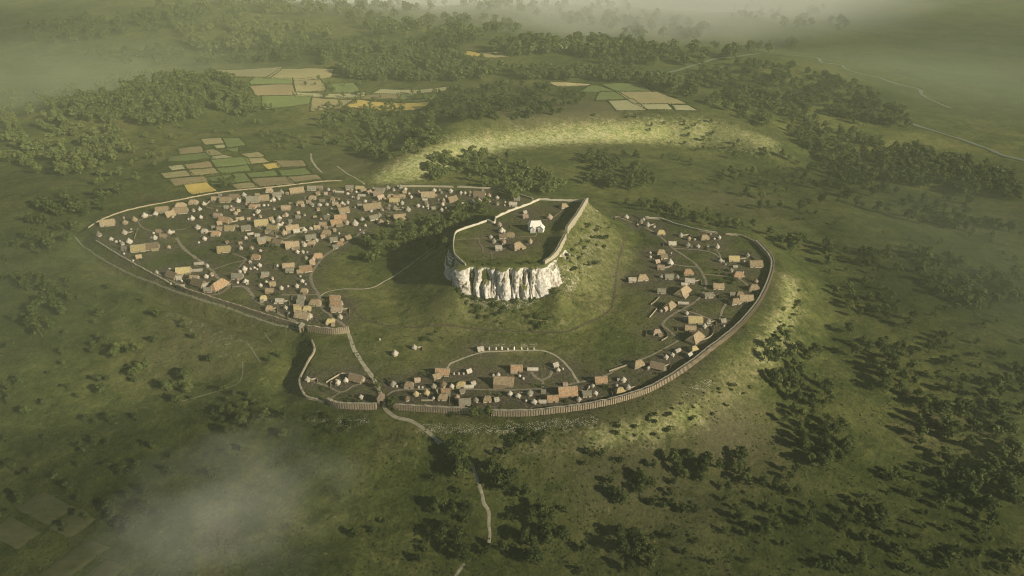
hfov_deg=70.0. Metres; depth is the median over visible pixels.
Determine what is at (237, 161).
field
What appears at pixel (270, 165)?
field
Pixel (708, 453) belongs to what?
broadleaf tree
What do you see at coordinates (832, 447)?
broadleaf tree
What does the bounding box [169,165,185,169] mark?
field
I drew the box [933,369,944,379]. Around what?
broadleaf tree
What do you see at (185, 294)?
path
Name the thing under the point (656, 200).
broadleaf tree
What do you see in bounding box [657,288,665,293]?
longhouse
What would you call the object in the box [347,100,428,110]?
field
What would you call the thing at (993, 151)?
river
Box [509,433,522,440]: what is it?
bush
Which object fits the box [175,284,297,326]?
rampart
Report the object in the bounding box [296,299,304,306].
longhouse
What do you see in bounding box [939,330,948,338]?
broadleaf tree
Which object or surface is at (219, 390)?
path
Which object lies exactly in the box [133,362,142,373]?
broadleaf tree
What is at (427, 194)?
longhouse
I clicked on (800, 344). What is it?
broadleaf tree
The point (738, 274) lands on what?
hipped house
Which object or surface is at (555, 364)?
gabled hut
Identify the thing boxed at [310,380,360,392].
path
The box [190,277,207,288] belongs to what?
longhouse
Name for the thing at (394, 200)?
longhouse
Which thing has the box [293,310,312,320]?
longhouse
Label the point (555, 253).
rim wall
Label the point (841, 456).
broadleaf tree
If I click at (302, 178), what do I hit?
field
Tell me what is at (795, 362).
broadleaf tree
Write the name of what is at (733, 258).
longhouse
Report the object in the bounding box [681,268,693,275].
hipped house
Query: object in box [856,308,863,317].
broadleaf tree
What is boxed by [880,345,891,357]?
broadleaf tree
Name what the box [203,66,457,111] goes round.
hedgerow
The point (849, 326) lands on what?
broadleaf tree
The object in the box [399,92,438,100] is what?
field
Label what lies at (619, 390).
hipped house
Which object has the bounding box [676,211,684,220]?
broadleaf tree
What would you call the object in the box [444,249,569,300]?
rock cliff
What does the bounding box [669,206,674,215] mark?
broadleaf tree
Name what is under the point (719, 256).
path
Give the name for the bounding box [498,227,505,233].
roundhouse
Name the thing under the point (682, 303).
shed
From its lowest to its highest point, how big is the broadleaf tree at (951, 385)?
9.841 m
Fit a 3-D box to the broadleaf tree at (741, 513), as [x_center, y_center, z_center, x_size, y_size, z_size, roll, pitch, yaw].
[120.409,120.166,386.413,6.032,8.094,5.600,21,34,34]
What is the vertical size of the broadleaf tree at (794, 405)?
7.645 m
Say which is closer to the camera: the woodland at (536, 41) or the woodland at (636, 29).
the woodland at (536, 41)
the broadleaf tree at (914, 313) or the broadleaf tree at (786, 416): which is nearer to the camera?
the broadleaf tree at (786, 416)
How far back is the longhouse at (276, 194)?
753.85 m
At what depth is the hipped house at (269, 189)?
767.10 m
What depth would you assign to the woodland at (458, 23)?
1768.91 m
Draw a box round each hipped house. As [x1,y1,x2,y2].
[174,202,186,206]
[188,199,198,204]
[209,278,229,292]
[210,230,220,235]
[248,204,256,208]
[250,254,260,259]
[259,295,266,302]
[265,187,272,192]
[265,305,272,311]
[296,200,303,206]
[300,288,308,293]
[302,305,311,311]
[307,240,315,245]
[308,195,315,199]
[308,299,321,306]
[312,252,322,258]
[321,229,331,236]
[325,318,334,326]
[403,381,413,388]
[437,393,447,400]
[456,381,465,388]
[482,395,491,402]
[506,232,514,237]
[509,241,525,250]
[559,203,568,208]
[614,386,625,394]
[630,359,645,368]
[636,274,648,281]
[652,329,662,336]
[656,229,665,234]
[656,249,665,254]
[663,300,676,310]
[673,285,691,298]
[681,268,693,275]
[685,331,705,345]
[686,346,698,352]
[699,234,709,239]
[728,298,741,305]
[732,271,744,277]
[736,291,743,296]
[747,284,760,290]
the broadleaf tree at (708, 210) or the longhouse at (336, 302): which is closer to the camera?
the longhouse at (336, 302)
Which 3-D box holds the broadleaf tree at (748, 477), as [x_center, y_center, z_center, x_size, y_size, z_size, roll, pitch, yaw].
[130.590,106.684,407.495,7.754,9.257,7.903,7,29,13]
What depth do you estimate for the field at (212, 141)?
962.81 m
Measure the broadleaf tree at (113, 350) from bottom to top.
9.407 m
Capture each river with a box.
[670,53,775,72]
[794,55,950,107]
[909,122,1023,160]
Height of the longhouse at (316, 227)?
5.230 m
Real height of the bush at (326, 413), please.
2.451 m
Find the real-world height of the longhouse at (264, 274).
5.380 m
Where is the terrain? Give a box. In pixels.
[0,0,1023,575]
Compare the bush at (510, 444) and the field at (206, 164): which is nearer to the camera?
the bush at (510, 444)
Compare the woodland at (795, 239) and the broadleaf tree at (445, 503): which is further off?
the woodland at (795, 239)
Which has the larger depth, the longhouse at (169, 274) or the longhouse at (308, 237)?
the longhouse at (308, 237)
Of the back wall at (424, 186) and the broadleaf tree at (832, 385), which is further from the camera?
the back wall at (424, 186)
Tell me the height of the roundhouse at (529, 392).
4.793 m
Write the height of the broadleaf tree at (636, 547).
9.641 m
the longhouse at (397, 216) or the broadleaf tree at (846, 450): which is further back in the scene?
the longhouse at (397, 216)
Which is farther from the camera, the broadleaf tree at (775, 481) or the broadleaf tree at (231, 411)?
the broadleaf tree at (231, 411)
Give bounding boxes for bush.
[321,411,329,418]
[501,435,513,441]
[507,440,520,447]
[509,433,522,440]
[522,427,529,435]
[524,436,537,441]
[533,429,547,436]
[536,321,545,328]
[536,437,543,444]
[663,425,673,431]
[690,538,699,543]
[738,557,752,563]
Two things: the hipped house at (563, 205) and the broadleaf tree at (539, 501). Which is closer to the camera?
the broadleaf tree at (539, 501)
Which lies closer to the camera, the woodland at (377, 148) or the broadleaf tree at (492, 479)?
the broadleaf tree at (492, 479)
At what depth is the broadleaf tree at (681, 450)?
415.45 m
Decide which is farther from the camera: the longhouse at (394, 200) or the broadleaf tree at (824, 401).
the longhouse at (394, 200)
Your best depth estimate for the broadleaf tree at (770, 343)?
504.00 m
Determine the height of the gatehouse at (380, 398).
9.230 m
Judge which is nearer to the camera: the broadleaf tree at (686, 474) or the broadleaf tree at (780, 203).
the broadleaf tree at (686, 474)
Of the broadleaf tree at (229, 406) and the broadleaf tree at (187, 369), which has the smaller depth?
the broadleaf tree at (229, 406)
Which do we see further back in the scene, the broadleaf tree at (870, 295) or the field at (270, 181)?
the field at (270, 181)
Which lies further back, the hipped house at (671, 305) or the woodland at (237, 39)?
the woodland at (237, 39)
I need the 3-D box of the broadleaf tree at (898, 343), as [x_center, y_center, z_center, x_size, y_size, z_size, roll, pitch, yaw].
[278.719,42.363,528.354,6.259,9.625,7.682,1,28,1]
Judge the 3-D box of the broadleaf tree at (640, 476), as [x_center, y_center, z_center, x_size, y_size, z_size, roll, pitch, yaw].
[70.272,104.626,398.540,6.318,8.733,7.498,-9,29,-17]
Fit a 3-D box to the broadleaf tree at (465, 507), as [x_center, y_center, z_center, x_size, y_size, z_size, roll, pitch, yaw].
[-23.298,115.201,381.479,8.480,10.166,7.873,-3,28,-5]
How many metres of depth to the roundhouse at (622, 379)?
462.46 m
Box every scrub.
[0,114,1023,575]
[102,188,752,407]
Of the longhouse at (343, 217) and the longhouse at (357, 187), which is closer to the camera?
the longhouse at (343, 217)
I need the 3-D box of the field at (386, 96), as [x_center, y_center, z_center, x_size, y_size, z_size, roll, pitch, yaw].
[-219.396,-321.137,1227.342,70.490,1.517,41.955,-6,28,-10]
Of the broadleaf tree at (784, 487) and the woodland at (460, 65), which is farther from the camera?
the woodland at (460, 65)
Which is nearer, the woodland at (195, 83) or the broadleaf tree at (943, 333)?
the broadleaf tree at (943, 333)
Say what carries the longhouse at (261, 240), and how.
on the terrain
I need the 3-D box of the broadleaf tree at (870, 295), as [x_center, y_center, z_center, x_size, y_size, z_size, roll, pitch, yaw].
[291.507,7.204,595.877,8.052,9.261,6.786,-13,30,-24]
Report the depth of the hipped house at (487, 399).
442.61 m
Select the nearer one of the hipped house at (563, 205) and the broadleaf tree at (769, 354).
the broadleaf tree at (769, 354)
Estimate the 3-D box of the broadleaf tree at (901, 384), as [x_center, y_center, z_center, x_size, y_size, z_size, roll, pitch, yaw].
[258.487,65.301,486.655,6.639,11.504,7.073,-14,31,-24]
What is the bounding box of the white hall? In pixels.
[527,220,544,232]
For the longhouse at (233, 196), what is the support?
on the terrain
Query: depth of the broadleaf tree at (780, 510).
389.51 m
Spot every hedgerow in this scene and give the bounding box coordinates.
[158,137,323,194]
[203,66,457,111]
[464,48,699,110]
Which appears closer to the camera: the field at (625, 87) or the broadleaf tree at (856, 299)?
the broadleaf tree at (856, 299)
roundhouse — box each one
[126,238,132,243]
[351,219,358,225]
[389,381,395,386]
[391,350,398,356]
[412,390,418,396]
[423,389,429,395]
[430,383,436,388]
[439,381,446,387]
[473,396,478,402]
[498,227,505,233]
[526,390,532,395]
[530,399,537,404]
[546,213,552,219]
[617,377,626,382]
[666,258,673,266]
[685,242,692,247]
[705,318,711,324]
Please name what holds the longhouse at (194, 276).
on the terrain
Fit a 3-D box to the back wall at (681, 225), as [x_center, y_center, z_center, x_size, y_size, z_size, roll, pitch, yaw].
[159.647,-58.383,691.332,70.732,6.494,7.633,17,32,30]
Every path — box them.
[75,237,298,329]
[138,216,187,231]
[148,270,229,294]
[175,237,263,305]
[182,362,242,400]
[211,195,392,212]
[229,253,246,281]
[247,223,344,238]
[273,309,299,323]
[282,294,319,294]
[309,229,366,326]
[310,153,322,172]
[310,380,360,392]
[320,249,430,296]
[337,166,364,183]
[338,230,625,332]
[347,330,441,444]
[386,340,678,395]
[446,350,578,381]
[454,563,464,575]
[471,462,490,542]
[530,372,543,388]
[542,369,553,380]
[625,219,706,338]
[673,244,720,257]
[683,309,712,319]
[704,274,748,285]
[718,304,726,319]
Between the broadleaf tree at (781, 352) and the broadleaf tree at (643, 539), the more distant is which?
the broadleaf tree at (781, 352)
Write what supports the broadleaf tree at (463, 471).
on the terrain
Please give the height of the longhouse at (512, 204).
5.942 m
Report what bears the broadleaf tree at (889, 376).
on the terrain
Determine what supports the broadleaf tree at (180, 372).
on the terrain
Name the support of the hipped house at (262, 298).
on the terrain
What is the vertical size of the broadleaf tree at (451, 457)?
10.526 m
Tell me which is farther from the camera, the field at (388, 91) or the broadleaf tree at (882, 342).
the field at (388, 91)
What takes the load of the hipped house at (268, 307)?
on the terrain
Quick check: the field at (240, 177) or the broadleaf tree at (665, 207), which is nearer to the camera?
the broadleaf tree at (665, 207)
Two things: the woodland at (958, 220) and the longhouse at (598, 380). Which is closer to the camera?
the longhouse at (598, 380)
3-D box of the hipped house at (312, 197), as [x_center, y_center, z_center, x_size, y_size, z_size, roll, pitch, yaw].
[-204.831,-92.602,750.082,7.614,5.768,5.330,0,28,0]
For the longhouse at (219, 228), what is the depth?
677.34 m
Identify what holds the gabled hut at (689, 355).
on the terrain
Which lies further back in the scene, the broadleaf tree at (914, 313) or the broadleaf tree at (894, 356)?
the broadleaf tree at (914, 313)
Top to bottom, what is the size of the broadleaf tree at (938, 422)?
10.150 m
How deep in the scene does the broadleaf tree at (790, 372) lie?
488.63 m
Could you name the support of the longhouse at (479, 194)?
on the terrain
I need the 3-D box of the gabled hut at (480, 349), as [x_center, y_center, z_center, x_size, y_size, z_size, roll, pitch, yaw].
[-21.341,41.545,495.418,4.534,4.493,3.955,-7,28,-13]
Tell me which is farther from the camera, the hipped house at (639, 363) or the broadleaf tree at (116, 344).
the broadleaf tree at (116, 344)
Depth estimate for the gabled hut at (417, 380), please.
461.92 m
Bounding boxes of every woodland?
[0,88,136,174]
[0,242,280,533]
[10,270,74,336]
[11,182,124,249]
[14,4,248,44]
[31,67,259,124]
[82,117,309,193]
[84,43,299,65]
[154,0,631,15]
[177,14,332,52]
[257,75,459,112]
[260,32,476,53]
[316,101,442,157]
[318,40,507,81]
[344,7,521,40]
[347,447,785,574]
[360,197,489,262]
[425,145,566,199]
[426,78,585,120]
[487,31,666,58]
[509,61,699,98]
[532,6,710,39]
[582,36,797,65]
[582,147,656,187]
[592,111,864,214]
[685,57,912,126]
[701,1,849,30]
[704,92,1023,200]
[766,226,879,266]
[799,159,879,188]
[815,220,1023,574]
[834,180,1017,231]
[881,244,1023,308]
[912,366,1023,525]
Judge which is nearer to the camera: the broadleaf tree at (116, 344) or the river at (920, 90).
the broadleaf tree at (116, 344)
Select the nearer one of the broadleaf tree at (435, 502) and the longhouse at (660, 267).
the broadleaf tree at (435, 502)
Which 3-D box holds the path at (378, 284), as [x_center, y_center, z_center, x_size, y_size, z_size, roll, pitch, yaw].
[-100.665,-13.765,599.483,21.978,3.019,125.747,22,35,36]
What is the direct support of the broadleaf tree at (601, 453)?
on the terrain
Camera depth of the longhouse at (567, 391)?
448.46 m
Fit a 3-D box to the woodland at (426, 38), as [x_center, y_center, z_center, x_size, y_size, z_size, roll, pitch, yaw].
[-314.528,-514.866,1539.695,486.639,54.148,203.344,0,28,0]
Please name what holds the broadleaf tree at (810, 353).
on the terrain
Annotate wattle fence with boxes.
[326,372,348,382]
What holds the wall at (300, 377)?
on the terrain
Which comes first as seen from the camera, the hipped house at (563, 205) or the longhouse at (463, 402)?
the longhouse at (463, 402)
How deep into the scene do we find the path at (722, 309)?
543.72 m
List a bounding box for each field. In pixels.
[0,517,39,548]
[15,492,74,523]
[40,539,109,575]
[49,509,94,536]
[85,560,124,575]
[161,170,189,177]
[168,153,210,160]
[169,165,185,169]
[170,177,207,185]
[178,146,202,153]
[184,161,211,168]
[185,182,215,193]
[189,168,218,174]
[202,138,223,144]
[205,149,222,155]
[207,173,249,183]
[212,67,281,76]
[212,155,230,158]
[212,157,249,166]
[217,165,249,172]
[223,138,244,146]
[233,182,256,188]
[242,152,263,156]
[246,157,268,163]
[247,171,276,177]
[250,77,292,84]
[250,84,293,95]
[252,177,293,186]
[262,95,310,108]
[263,163,279,168]
[271,68,333,79]
[274,160,305,166]
[279,168,309,175]
[288,175,320,181]
[294,77,327,91]
[294,92,364,97]
[311,98,351,110]
[326,83,358,92]
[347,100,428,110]
[362,94,398,98]
[374,86,455,93]
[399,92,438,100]
[465,51,479,55]
[480,51,515,57]
[550,82,588,85]
[579,85,614,91]
[596,92,625,99]
[603,83,650,91]
[609,100,644,110]
[616,91,684,103]
[639,104,671,109]
[673,105,697,110]
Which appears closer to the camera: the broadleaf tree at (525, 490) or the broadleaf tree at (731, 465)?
the broadleaf tree at (525, 490)
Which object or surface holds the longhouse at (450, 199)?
on the terrain
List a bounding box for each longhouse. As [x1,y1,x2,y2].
[99,218,115,226]
[120,245,128,250]
[130,244,145,252]
[143,242,159,250]
[155,206,169,213]
[159,233,167,237]
[164,270,182,280]
[172,206,188,213]
[175,266,191,274]
[189,275,199,278]
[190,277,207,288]
[203,287,211,292]
[211,196,218,200]
[213,212,222,217]
[216,226,222,230]
[217,215,232,223]
[217,245,230,253]
[219,196,231,202]
[224,225,235,230]
[229,194,239,199]
[231,273,243,280]
[241,225,250,230]
[246,196,258,202]
[254,218,268,226]
[256,194,268,201]
[257,236,266,244]
[260,271,268,278]
[264,224,279,231]
[265,288,273,293]
[266,236,274,243]
[268,281,275,286]
[271,238,283,246]
[272,191,281,196]
[275,298,284,303]
[281,205,290,210]
[282,262,294,269]
[285,224,299,233]
[285,240,299,249]
[285,267,293,272]
[289,186,304,193]
[293,229,299,233]
[293,306,301,312]
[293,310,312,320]
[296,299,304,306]
[297,295,305,299]
[299,264,312,272]
[305,233,315,240]
[307,185,315,190]
[314,225,320,229]
[316,185,322,189]
[319,222,326,226]
[323,215,330,219]
[328,300,342,308]
[329,236,337,242]
[329,295,340,300]
[330,218,342,226]
[331,306,342,312]
[334,214,346,221]
[337,206,349,213]
[345,185,353,189]
[348,372,365,383]
[355,185,364,190]
[362,202,381,210]
[368,214,377,220]
[373,191,381,195]
[374,187,384,193]
[375,194,385,199]
[389,197,399,203]
[393,213,406,220]
[421,191,434,197]
[435,368,450,376]
[441,388,450,396]
[446,195,457,202]
[459,398,470,406]
[473,191,485,198]
[493,376,514,388]
[495,245,501,250]
[498,233,506,238]
[509,201,516,206]
[511,364,522,373]
[546,394,558,402]
[557,386,577,397]
[582,390,591,397]
[593,375,607,384]
[628,277,636,282]
[649,361,664,371]
[657,265,664,269]
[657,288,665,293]
[658,254,667,259]
[664,274,673,279]
[668,241,676,245]
[685,277,694,284]
[685,325,696,333]
[687,315,702,323]
[703,292,713,298]
[712,283,724,289]
[727,255,739,261]
[738,294,753,302]
[747,260,763,267]
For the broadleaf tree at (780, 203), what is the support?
on the terrain
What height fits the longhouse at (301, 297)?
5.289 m
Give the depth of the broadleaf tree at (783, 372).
485.63 m
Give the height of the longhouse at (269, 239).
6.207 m
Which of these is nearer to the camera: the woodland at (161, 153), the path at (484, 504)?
the path at (484, 504)
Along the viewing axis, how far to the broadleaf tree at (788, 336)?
516.45 m
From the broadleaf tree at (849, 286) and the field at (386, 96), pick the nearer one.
the broadleaf tree at (849, 286)
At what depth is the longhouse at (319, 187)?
774.60 m
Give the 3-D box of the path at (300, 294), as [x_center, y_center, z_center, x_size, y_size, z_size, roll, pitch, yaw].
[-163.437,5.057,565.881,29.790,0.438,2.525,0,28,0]
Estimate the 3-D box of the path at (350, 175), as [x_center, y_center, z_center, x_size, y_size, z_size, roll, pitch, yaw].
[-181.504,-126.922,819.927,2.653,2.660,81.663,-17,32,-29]
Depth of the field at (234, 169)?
840.49 m
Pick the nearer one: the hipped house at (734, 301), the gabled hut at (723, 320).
the gabled hut at (723, 320)
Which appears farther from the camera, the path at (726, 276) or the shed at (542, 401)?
the path at (726, 276)
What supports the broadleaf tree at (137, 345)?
on the terrain
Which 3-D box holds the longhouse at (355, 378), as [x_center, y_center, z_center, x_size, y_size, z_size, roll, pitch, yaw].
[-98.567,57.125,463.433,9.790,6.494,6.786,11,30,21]
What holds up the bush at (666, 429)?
on the terrain
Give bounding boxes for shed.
[191,268,202,271]
[194,261,203,264]
[464,384,473,388]
[527,367,537,370]
[538,400,546,403]
[678,301,688,304]
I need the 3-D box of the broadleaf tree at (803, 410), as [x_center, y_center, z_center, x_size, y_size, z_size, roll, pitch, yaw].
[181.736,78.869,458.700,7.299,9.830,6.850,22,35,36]
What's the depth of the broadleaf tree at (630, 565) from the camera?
356.46 m
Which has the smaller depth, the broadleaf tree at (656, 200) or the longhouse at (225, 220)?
the longhouse at (225, 220)
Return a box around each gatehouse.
[298,322,304,332]
[376,392,384,404]
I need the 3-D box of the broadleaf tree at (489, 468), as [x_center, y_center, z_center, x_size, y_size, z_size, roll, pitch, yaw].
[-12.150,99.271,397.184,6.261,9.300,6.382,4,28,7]
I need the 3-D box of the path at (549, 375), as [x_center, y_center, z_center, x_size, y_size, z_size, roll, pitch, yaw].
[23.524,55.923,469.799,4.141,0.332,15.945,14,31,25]
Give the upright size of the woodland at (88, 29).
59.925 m
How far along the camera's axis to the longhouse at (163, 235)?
662.85 m
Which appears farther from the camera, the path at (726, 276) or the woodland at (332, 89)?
the woodland at (332, 89)
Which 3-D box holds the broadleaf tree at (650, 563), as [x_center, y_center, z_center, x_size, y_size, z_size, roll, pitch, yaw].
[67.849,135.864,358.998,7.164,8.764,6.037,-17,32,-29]
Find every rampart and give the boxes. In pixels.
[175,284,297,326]
[306,325,348,334]
[326,397,376,409]
[393,403,472,414]
[491,239,774,416]
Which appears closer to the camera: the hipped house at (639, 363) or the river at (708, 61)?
the hipped house at (639, 363)
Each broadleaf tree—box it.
[107,346,120,357]
[112,341,120,349]
[119,341,127,348]
[122,345,131,354]
[127,367,140,375]
[130,341,142,353]
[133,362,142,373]
[140,359,149,370]
[161,380,172,391]
[171,380,177,389]
[176,379,184,387]
[178,368,187,376]
[181,381,193,391]
[182,374,192,381]
[183,366,191,374]
[217,404,225,413]
[224,426,231,434]
[225,403,233,410]
[226,176,234,184]
[228,409,235,415]
[233,416,240,425]
[238,410,249,419]
[239,415,246,423]
[242,401,247,409]
[257,410,263,418]
[262,407,270,415]
[277,427,287,437]
[279,407,289,419]
[373,382,380,388]
[387,399,394,408]
[390,394,397,401]
[430,497,444,513]
[433,526,449,541]
[440,520,449,530]
[441,497,448,511]
[444,445,457,454]
[446,501,459,516]
[447,446,461,462]
[449,435,465,449]
[449,525,468,541]
[452,534,464,548]
[453,461,467,478]
[454,544,471,562]
[455,456,462,462]
[459,443,467,453]
[459,451,468,460]
[460,458,471,473]
[460,499,474,514]
[468,407,478,417]
[476,408,482,416]
[483,404,493,415]
[484,464,494,475]
[485,457,496,467]
[489,473,496,485]
[493,472,505,487]
[495,462,506,473]
[497,539,508,553]
[500,476,514,492]
[503,468,515,478]
[505,473,518,483]
[510,468,519,474]
[514,527,529,543]
[519,483,530,500]
[522,506,538,523]
[524,547,536,563]
[527,534,538,546]
[531,549,544,565]
[533,498,543,508]
[535,517,548,528]
[539,504,550,517]
[539,523,553,537]
[543,531,554,543]
[549,506,557,520]
[555,524,570,540]
[597,447,605,459]
[606,476,614,485]
[609,485,619,497]
[615,490,628,504]
[616,524,625,537]
[616,536,630,554]
[623,559,636,573]
[627,526,640,539]
[630,541,644,556]
[634,467,644,475]
[634,482,644,495]
[635,471,647,483]
[636,533,649,547]
[642,556,655,570]
[644,202,649,211]
[645,544,659,560]
[647,476,656,487]
[649,459,657,467]
[652,197,660,204]
[662,204,670,211]
[668,449,682,464]
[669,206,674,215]
[672,209,677,217]
[673,462,682,472]
[674,203,681,212]
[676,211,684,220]
[679,448,686,457]
[679,468,689,478]
[683,448,695,460]
[690,213,699,223]
[694,471,705,482]
[695,456,708,466]
[697,458,710,472]
[698,466,705,473]
[699,212,705,218]
[699,451,712,460]
[705,206,710,215]
[705,215,713,225]
[715,458,724,468]
[716,212,723,219]
[716,220,723,229]
[724,481,731,490]
[728,461,737,471]
[730,168,735,175]
[731,218,740,228]
[732,451,738,458]
[734,462,745,472]
[734,509,744,520]
[736,445,749,457]
[736,456,747,465]
[740,471,753,485]
[741,220,745,229]
[742,520,749,528]
[743,186,750,194]
[750,218,756,226]
[757,200,762,209]
[757,475,767,487]
[761,500,771,512]
[761,522,772,534]
[762,347,768,358]
[764,349,773,362]
[765,337,777,348]
[765,368,777,380]
[771,517,783,526]
[772,477,778,487]
[773,347,778,355]
[773,371,783,384]
[776,349,784,357]
[776,505,785,515]
[778,201,784,208]
[778,367,788,377]
[779,148,786,156]
[780,412,789,421]
[781,482,789,491]
[782,381,790,392]
[783,332,790,343]
[783,367,794,376]
[785,348,796,358]
[785,471,795,479]
[786,375,798,386]
[789,401,798,410]
[790,340,805,352]
[790,358,797,365]
[791,389,802,401]
[791,462,799,473]
[792,484,803,495]
[794,438,799,446]
[795,407,807,419]
[796,362,806,369]
[796,365,805,376]
[797,200,805,209]
[797,377,806,388]
[797,421,803,428]
[797,432,807,437]
[797,435,813,449]
[798,428,808,436]
[803,515,815,527]
[804,417,810,425]
[804,452,817,466]
[806,350,813,359]
[807,500,816,510]
[807,511,814,518]
[808,342,822,355]
[808,392,819,404]
[809,406,818,415]
[812,372,819,380]
[816,452,829,467]
[817,420,830,432]
[817,427,830,439]
[818,195,825,204]
[819,438,830,449]
[820,399,827,408]
[821,378,830,384]
[822,383,830,394]
[822,412,834,420]
[822,449,834,464]
[825,391,835,403]
[826,442,838,456]
[828,381,834,388]
[830,420,841,434]
[832,286,838,294]
[833,446,845,458]
[835,440,843,447]
[835,451,845,462]
[836,417,850,430]
[836,518,847,529]
[839,513,852,524]
[840,436,855,450]
[842,446,851,457]
[844,322,855,332]
[845,281,854,291]
[845,299,854,308]
[845,505,856,516]
[847,434,855,445]
[848,288,855,298]
[851,295,861,304]
[851,343,862,357]
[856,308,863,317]
[859,334,867,346]
[865,292,874,300]
[865,343,875,350]
[870,358,881,368]
[871,306,880,314]
[875,337,886,348]
[875,502,885,513]
[876,365,889,373]
[879,369,888,378]
[880,335,890,346]
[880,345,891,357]
[880,377,891,390]
[881,303,890,313]
[881,373,894,381]
[883,311,892,319]
[886,353,901,366]
[890,303,899,314]
[890,360,902,372]
[892,341,902,351]
[894,378,905,392]
[895,368,908,378]
[899,339,908,350]
[900,386,909,393]
[902,317,914,327]
[905,347,916,356]
[905,359,921,371]
[909,310,919,318]
[909,376,917,384]
[913,388,924,399]
[918,407,930,416]
[919,396,932,407]
[923,340,938,352]
[924,394,940,406]
[931,419,941,431]
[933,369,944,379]
[934,340,942,349]
[935,405,943,412]
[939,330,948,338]
[940,382,956,393]
[943,358,949,366]
[947,357,957,364]
[955,381,964,391]
[955,398,965,410]
[956,373,970,381]
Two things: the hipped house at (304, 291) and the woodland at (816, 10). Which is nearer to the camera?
the hipped house at (304, 291)
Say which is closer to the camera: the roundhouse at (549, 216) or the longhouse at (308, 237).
the roundhouse at (549, 216)
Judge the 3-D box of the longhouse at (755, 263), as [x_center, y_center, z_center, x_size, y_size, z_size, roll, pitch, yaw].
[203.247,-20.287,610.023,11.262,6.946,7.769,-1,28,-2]
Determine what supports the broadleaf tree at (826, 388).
on the terrain
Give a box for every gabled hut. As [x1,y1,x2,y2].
[164,209,175,217]
[344,234,351,240]
[365,189,372,194]
[414,377,420,382]
[431,372,440,379]
[477,346,483,351]
[551,362,558,367]
[685,351,693,358]
[719,318,726,323]
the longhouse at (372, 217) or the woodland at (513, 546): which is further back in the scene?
the longhouse at (372, 217)
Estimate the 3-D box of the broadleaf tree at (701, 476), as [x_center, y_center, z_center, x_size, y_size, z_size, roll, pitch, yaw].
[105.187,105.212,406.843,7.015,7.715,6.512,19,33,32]
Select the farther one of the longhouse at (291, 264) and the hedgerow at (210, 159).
the hedgerow at (210, 159)
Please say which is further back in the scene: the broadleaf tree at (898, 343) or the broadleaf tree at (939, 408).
the broadleaf tree at (898, 343)
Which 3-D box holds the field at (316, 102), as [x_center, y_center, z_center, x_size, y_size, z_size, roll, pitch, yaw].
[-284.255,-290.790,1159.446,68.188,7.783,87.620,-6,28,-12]
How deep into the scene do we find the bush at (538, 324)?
520.05 m
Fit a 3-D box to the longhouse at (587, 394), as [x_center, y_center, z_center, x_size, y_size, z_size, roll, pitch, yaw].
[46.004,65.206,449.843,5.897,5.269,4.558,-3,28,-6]
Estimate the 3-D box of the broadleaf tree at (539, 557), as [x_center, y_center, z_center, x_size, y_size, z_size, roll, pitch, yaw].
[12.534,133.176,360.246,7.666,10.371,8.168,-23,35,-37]
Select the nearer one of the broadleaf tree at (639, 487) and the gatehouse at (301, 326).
the broadleaf tree at (639, 487)
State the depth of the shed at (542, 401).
441.97 m
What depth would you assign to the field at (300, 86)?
1264.65 m
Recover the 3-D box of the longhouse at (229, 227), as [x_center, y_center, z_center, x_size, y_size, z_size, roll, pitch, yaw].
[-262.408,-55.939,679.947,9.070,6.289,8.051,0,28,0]
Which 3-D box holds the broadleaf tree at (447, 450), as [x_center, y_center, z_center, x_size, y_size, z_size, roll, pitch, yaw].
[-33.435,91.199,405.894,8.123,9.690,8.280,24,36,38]
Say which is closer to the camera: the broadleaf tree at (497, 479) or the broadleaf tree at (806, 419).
the broadleaf tree at (497, 479)
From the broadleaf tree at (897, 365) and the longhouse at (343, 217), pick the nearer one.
the broadleaf tree at (897, 365)
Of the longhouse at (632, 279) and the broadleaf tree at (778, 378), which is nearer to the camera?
the broadleaf tree at (778, 378)
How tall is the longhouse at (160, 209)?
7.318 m
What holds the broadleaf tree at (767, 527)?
on the terrain
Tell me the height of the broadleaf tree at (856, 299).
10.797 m
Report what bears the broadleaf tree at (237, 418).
on the terrain
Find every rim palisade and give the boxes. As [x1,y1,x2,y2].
[453,220,486,264]
[486,216,495,223]
[496,198,538,217]
[539,198,583,201]
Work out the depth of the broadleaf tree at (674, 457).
409.82 m
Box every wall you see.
[88,180,340,227]
[96,240,171,284]
[298,339,325,403]
[397,185,452,187]
[457,186,532,199]
[543,233,566,263]
[565,198,587,232]
[645,216,716,233]
[725,233,754,242]
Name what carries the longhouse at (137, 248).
on the terrain
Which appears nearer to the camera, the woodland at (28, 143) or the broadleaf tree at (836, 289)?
the broadleaf tree at (836, 289)
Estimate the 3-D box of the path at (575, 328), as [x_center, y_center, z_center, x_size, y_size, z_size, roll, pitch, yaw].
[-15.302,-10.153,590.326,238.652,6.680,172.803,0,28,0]
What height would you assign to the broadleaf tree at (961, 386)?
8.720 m
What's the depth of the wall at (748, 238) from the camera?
669.15 m
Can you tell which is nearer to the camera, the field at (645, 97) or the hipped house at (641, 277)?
the hipped house at (641, 277)
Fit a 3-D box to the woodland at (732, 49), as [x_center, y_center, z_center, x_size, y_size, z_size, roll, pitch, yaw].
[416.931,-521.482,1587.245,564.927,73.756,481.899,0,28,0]
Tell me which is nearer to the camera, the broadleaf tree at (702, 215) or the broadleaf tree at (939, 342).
the broadleaf tree at (939, 342)
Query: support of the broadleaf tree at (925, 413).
on the terrain
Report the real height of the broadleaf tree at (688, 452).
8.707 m

